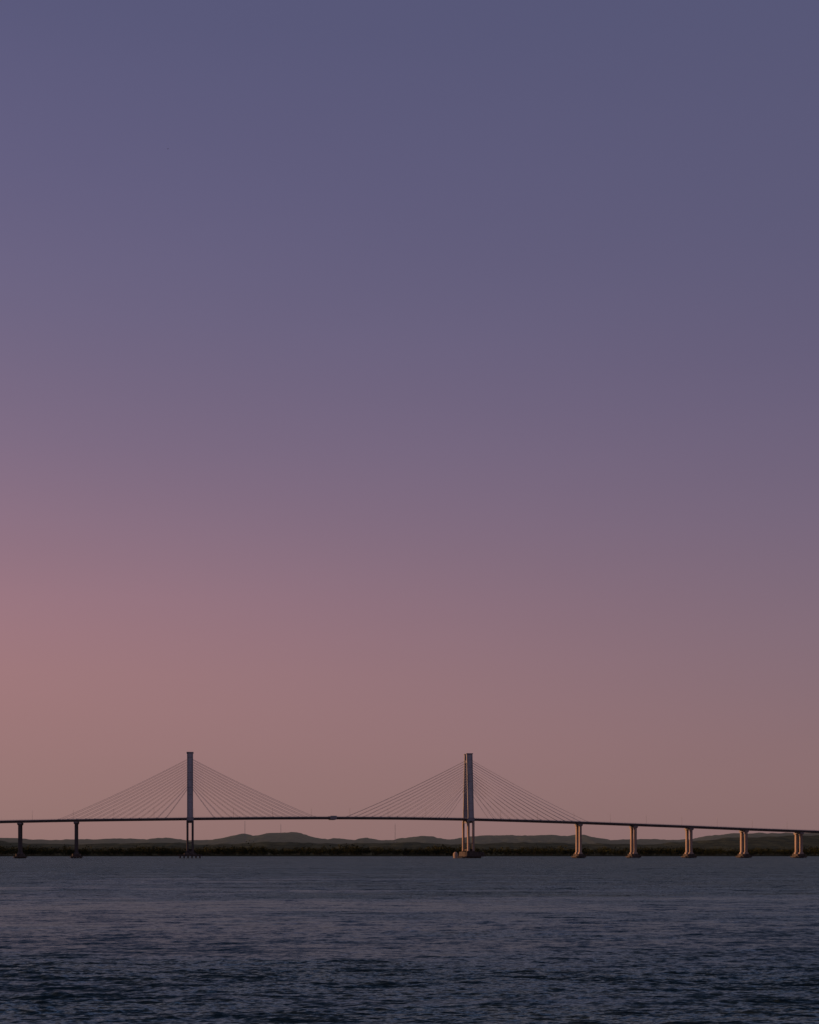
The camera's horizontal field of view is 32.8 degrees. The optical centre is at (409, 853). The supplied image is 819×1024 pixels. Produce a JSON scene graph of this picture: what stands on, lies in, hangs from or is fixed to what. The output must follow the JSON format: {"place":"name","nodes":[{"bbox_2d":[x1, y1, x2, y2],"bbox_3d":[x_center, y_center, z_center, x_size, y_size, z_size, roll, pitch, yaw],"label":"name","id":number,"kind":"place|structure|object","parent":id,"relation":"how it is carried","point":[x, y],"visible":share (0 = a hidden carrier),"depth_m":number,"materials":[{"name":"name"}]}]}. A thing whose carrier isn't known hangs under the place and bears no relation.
{"place":"outdoors","nodes":[
{"label":"outdoors","id":0,"kind":"place"},
{"bbox_2d":[0,856,818,1023],"bbox_3d":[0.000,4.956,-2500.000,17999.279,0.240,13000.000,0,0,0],"label":"river water","id":1,"kind":"structure","parent":0,"point":[396,940],"depth_m":80.28,"materials":[{"name":"blue liquid"}]},
{"bbox_2d":[0,752,818,857],"bbox_3d":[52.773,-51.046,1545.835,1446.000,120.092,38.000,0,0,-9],"label":"cable stayed bridge","id":2,"kind":"structure","parent":1,"relation":"in","point":[468,818],"depth_m":1532.84,"materials":[{"name":"concrete"}]},
{"bbox_2d":[0,840,818,855],"bbox_3d":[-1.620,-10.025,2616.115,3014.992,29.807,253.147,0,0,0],"label":"distant tree line","id":3,"kind":"object","parent":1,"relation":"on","point":[263,850],"visible":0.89,"depth_m":2535.17,"materials":[{"name":"green plant"}]},
{"bbox_2d":[0,832,818,855],"bbox_3d":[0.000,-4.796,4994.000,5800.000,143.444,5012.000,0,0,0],"label":"bank hills","id":4,"kind":"structure","parent":0,"point":[290,840],"depth_m":3245.73,"materials":[{"name":"plant"}]},
{"bbox_2d":[0,0,818,839],"label":"sky","id":5,"kind":"structure","parent":0,"point":[392,392],"materials":[{"name":"purple"}]}
]}

